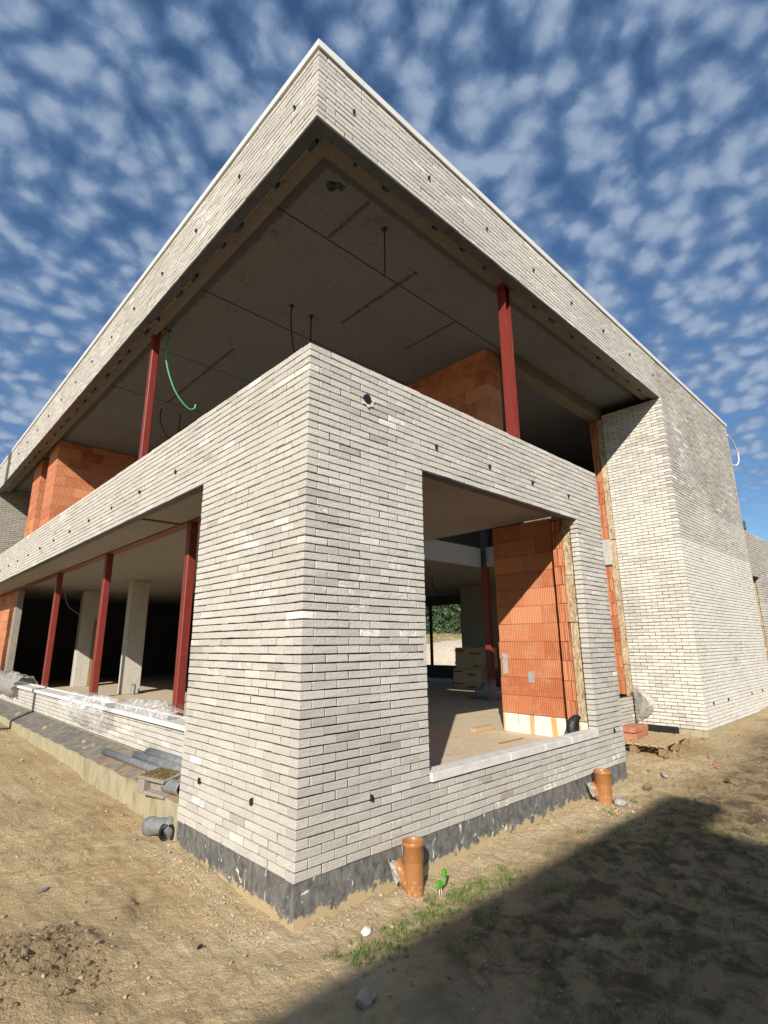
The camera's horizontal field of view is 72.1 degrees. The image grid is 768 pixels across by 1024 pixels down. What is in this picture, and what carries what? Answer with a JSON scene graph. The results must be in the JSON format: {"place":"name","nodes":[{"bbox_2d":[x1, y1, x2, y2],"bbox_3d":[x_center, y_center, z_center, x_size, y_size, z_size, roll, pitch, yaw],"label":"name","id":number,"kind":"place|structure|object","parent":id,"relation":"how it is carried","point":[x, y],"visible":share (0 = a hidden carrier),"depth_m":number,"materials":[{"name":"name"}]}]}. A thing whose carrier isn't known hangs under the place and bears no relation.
{"place":"outdoors","nodes":[
{"label":"outdoors","id":0,"kind":"place"},
{"bbox_2d":[0,706,767,1023],"bbox_3d":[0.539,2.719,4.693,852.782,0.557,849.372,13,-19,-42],"label":"ground","id":1,"kind":"structure","parent":0,"point":[185,967],"depth_m":3.32,"materials":[{"name":"soil"}]},
{"bbox_2d":[36,886,49,892],"bbox_3d":[-2.345,2.598,3.631,0.039,0.010,0.113,-5,-15,19],"label":"sheet scrap","id":2,"kind":"object","parent":1,"relation":"on","point":[42,889],"visible":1,"depth_m":3.62,"materials":[{"name":"grey plastic"}]},
{"bbox_2d":[142,816,174,840],"bbox_3d":[-1.952,2.773,4.661,0.352,0.186,0.207,-9,-16,31],"label":"pipe elbow","id":3,"kind":"object","parent":1,"relation":"on","point":[163,828],"visible":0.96,"depth_m":4.61,"materials":[{"name":"grey plastic"}]},
{"bbox_2d":[355,987,375,1008],"bbox_3d":[-0.091,2.396,2.594,0.096,0.071,0.137,-3,-14,9],"label":"stone","id":4,"kind":"object","parent":1,"relation":"on","point":[365,998],"visible":0.93,"depth_m":2.57,"materials":[{"name":"grey stone"}]},
{"bbox_2d":[361,925,371,935],"bbox_3d":[-0.105,2.544,3.211,0.060,0.042,0.096,-2,-14,6],"label":"stone","id":5,"kind":"object","parent":1,"relation":"on","point":[366,930],"visible":0.98,"depth_m":3.18,"materials":[{"name":"white stone"}]},
{"bbox_2d":[0,38,767,931],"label":"unfinished house","id":6,"kind":"structure","parent":1,"relation":"on","point":[494,422],"depth_m":6.80,"materials":[{"name":"brick"}]},
{"bbox_2d":[0,670,38,697],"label":"plastic film","id":7,"kind":"object","parent":6,"relation":"on","point":[8,680],"visible":0.98,"depth_m":11.94,"materials":[{"name":"white plastic"}]},
{"bbox_2d":[58,691,126,729],"bbox_3d":[-4.262,2.882,7.736,0.635,0.500,2.140,13,-19,-42],"label":"plastic film","id":8,"kind":"object","parent":6,"relation":"on","point":[102,701],"visible":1,"depth_m":7.47,"materials":[{"name":"white"}]},
{"bbox_2d":[101,748,159,771],"bbox_3d":[-2.611,2.730,5.697,0.080,0.095,2.351,13,-19,-43],"label":"grey pipe","id":9,"kind":"object","parent":6,"relation":"on","point":[133,761],"visible":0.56,"depth_m":5.89,"materials":[{"name":"plastic"}]},
{"bbox_2d":[130,684,135,694],"bbox_3d":[-6.351,4.487,13.370,0.110,0.260,0.110,13,-19,-42],"label":"floor pipe stub","id":10,"kind":"object","parent":6,"relation":"on","point":[133,688],"visible":1,"depth_m":13.33,"materials":[{"name":"grey plastic"}]},
{"bbox_2d":[114,697,185,720],"bbox_3d":[-2.896,2.444,6.588,0.340,0.231,1.787,13,-19,-42],"label":"plastic film","id":11,"kind":"object","parent":6,"relation":"on","point":[150,700],"visible":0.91,"depth_m":6.42,"materials":[{"name":"white"}]},
{"bbox_2d":[132,751,182,770],"bbox_3d":[-2.252,2.631,5.471,1.602,0.117,0.104,-14,-19,43],"label":"grey pipe","id":12,"kind":"object","parent":6,"relation":"on","point":[157,761],"visible":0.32,"depth_m":5.56,"materials":[{"name":"plastic"}]},
{"bbox_2d":[137,767,181,799],"bbox_3d":[-2.103,2.558,4.994,0.412,0.174,0.254,-10,-10,34],"label":"hollow block","id":13,"kind":"object","parent":6,"relation":"on","point":[150,782],"depth_m":4.95,"materials":[{"name":"concrete"}]},
{"bbox_2d":[144,748,183,763],"bbox_3d":[-2.144,2.598,5.478,1.452,0.136,0.124,-14,-19,43],"label":"grey pipe","id":14,"kind":"object","parent":6,"relation":"on","point":[165,755],"visible":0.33,"depth_m":5.62,"materials":[{"name":"plastic"}]},
{"bbox_2d":[159,409,168,439],"bbox_3d":[-4.470,-1.688,11.097,0.513,0.939,0.038,8,-16,-31],"label":"hanging conduit","id":15,"kind":"object","parent":6,"relation":"hanging from","point":[161,424],"visible":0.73,"depth_m":11.02,"materials":[{"name":"black plastic"}]},
{"bbox_2d":[160,779,181,796],"bbox_3d":[-1.918,2.514,4.828,0.260,0.131,0.131,-11,-17,36],"label":"pipe ring","id":16,"kind":"object","parent":6,"relation":"on","point":[171,786],"visible":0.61,"depth_m":4.78,"materials":[{"name":"grey plastic"}]},
{"bbox_2d":[165,329,195,409],"bbox_3d":[-3.208,-2.235,8.364,0.570,1.222,0.076,13,-19,-42],"label":"green conduit","id":17,"kind":"object","parent":6,"relation":"attached to","point":[169,331],"visible":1,"depth_m":8.25,"materials":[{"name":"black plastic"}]},
{"bbox_2d":[289,304,294,352],"bbox_3d":[-1.300,-2.542,7.681,0.217,0.984,0.076,13,-19,-42],"label":"hanging conduit","id":18,"kind":"object","parent":6,"relation":"hanging from","point":[291,305],"visible":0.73,"depth_m":7.67,"materials":[{"name":"black plastic"}]},
{"bbox_2d":[309,315,313,342],"bbox_3d":[-1.099,-2.640,7.919,0.076,0.680,0.076,13,-19,-42],"label":"hanging conduit","id":19,"kind":"object","parent":6,"relation":"hanging from","point":[311,316],"visible":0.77,"depth_m":7.96,"materials":[{"name":"black plastic"}]},
{"bbox_2d":[381,226,386,274],"bbox_3d":[0.006,-3.090,6.255,0.076,0.630,0.076,13,-19,-42],"label":"hanging conduit","id":20,"kind":"object","parent":6,"relation":"hanging from","point":[384,229],"visible":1,"depth_m":6.29,"materials":[{"name":"black plastic"}]},
{"bbox_2d":[453,668,486,689],"bbox_3d":[2.451,4.544,14.417,0.610,0.541,0.975,13,-19,-42],"label":"carton","id":21,"kind":"object","parent":6,"relation":"on","point":[465,678],"visible":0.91,"depth_m":14.18,"materials":[{"name":"brown cardboard"}]},
{"bbox_2d":[455,647,497,668],"bbox_3d":[2.513,3.987,14.452,0.611,0.555,0.990,13,-19,-42],"label":"carton","id":22,"kind":"object","parent":21,"relation":"on","point":[470,657],"visible":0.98,"depth_m":14.23,"materials":[{"name":"brown cardboard"}]},
{"bbox_2d":[470,724,494,732],"bbox_3d":[1.386,3.042,7.407,0.475,0.065,0.104,13,-19,-42],"label":"timber offcut","id":23,"kind":"object","parent":6,"relation":"on","point":[478,729],"visible":1,"depth_m":7.34,"materials":[{"name":"brown wood"}]},
{"bbox_2d":[469,673,501,697],"bbox_3d":[2.365,3.926,12.036,0.929,0.530,0.899,13,-19,-42],"label":"plastic film","id":24,"kind":"object","parent":6,"relation":"on","point":[481,691],"visible":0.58,"depth_m":11.84,"materials":[{"name":"grey plastic"}]},
{"bbox_2d":[498,738,523,743],"bbox_3d":[1.599,2.869,6.622,0.532,0.013,0.027,13,-19,-42],"label":"thin lath","id":25,"kind":"object","parent":6,"relation":"on","point":[510,740],"visible":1,"depth_m":6.61,"materials":[{"name":"brown wood"}]},
{"bbox_2d":[632,687,654,720],"bbox_3d":[4.677,3.473,9.493,0.094,0.621,0.380,13,-19,-42],"label":"plastic film","id":26,"kind":"object","parent":6,"relation":"hanging from","point":[645,702],"visible":1,"depth_m":9.48,"materials":[{"name":"white plastic"}]},
{"bbox_2d":[727,435,738,465],"bbox_3d":[9.248,-1.540,13.961,0.860,0.834,0.066,13,-19,-42],"label":"white cable","id":27,"kind":"object","parent":6,"relation":"attached to","point":[736,450],"visible":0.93,"depth_m":14.09,"materials":[{"name":"white plastic"}]},
{"bbox_2d":[388,836,423,897],"bbox_3d":[0.165,2.594,3.785,0.257,0.445,0.160,-6,-15,21],"label":"drain pipe","id":28,"kind":"object","parent":1,"relation":"on","point":[407,873],"visible":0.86,"depth_m":3.74,"materials":[{"name":"orange plastic"}]},
{"bbox_2d":[436,868,446,895],"bbox_3d":[0.409,2.648,3.756,0.108,0.176,0.028,13,-19,-42],"label":"pipe clip","id":29,"kind":"object","parent":1,"relation":"on","point":[439,884],"visible":0.93,"depth_m":3.75,"materials":[{"name":"green plastic"}]},
{"bbox_2d":[422,604,460,633],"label":"hedge","id":30,"kind":"object","parent":1,"relation":"on","point":[446,618],"visible":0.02,"depth_m":74.37,"materials":[{"name":"green plant"}]},
{"bbox_2d":[423,640,461,664],"bbox_3d":[5.588,10.803,40.831,12.991,1.703,12.995,13,-19,-42],"label":"sand heap","id":31,"kind":"object","parent":1,"relation":"on","point":[443,652],"visible":0.36,"depth_m":37.28,"materials":[{"name":"beige sand"}]},
{"bbox_2d":[586,768,612,805],"bbox_3d":[2.381,3.080,5.820,0.275,0.443,0.190,-6,-15,23],"label":"drain pipe","id":32,"kind":"object","parent":1,"relation":"on","point":[600,789],"visible":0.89,"depth_m":5.76,"materials":[{"name":"orange plastic"}]},
{"bbox_2d":[614,797,627,805],"bbox_3d":[2.556,3.134,5.710,0.200,0.076,0.133,13,-19,-42],"label":"stone","id":33,"kind":"object","parent":1,"relation":"on","point":[618,801],"visible":1,"depth_m":5.66,"materials":[{"name":"white stone"}]},
{"bbox_2d":[643,783,652,790],"bbox_3d":[3.127,3.255,6.252,0.137,0.091,0.090,13,-19,-42],"label":"stone","id":34,"kind":"object","parent":1,"relation":"on","point":[647,787],"visible":1,"depth_m":6.22,"materials":[{"name":"stone"}]},
{"bbox_2d":[624,731,689,756],"bbox_3d":[4.092,3.575,8.215,0.896,0.146,1.293,-13,-19,41],"label":"wooden pallet","id":35,"kind":"object","parent":1,"relation":"on","point":[662,741],"visible":0.75,"depth_m":7.91,"materials":[{"name":"brown wood"}]},
{"bbox_2d":[623,730,647,739],"bbox_3d":[3.918,3.484,8.286,0.271,0.085,0.605,-12,-18,39],"label":"clay slab","id":36,"kind":"object","parent":35,"relation":"on","point":[634,736],"depth_m":8.08,"materials":[{"name":"orange brick"}]},
{"bbox_2d":[622,723,647,732],"bbox_3d":[3.926,3.408,8.326,0.264,0.089,0.603,-13,-19,42],"label":"clay slab","id":37,"kind":"object","parent":36,"relation":"on","point":[633,727],"depth_m":8.21,"materials":[{"name":"orange brick"}]},
{"bbox_2d":[660,772,667,777],"bbox_3d":[3.616,3.389,6.807,0.090,0.065,0.230,-3,-14,10],"label":"stone","id":38,"kind":"object","parent":1,"relation":"on","point":[664,774],"visible":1,"depth_m":6.76,"materials":[{"name":"white stone"}]},
{"bbox_2d":[725,778,738,784],"bbox_3d":[4.167,3.230,6.322,0.091,0.081,0.209,0,-14,-3],"label":"stone","id":39,"kind":"object","parent":1,"relation":"on","point":[733,781],"visible":0.99,"depth_m":6.29,"materials":[{"name":"stone"}]},
{"bbox_2d":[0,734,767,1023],"bbox_3d":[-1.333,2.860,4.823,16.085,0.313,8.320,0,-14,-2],"label":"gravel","id":40,"kind":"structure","parent":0,"point":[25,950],"depth_m":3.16,"materials":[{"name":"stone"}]},
{"bbox_2d":[0,0,767,541],"label":"sky","id":41,"kind":"structure","parent":0,"point":[627,140],"materials":[{"name":"blue"}]},
{"bbox_2d":[423,633,461,644],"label":"earth bank","id":42,"kind":"structure","parent":0,"point":[450,637],"depth_m":67.20,"materials":[{"name":"soil"}]},
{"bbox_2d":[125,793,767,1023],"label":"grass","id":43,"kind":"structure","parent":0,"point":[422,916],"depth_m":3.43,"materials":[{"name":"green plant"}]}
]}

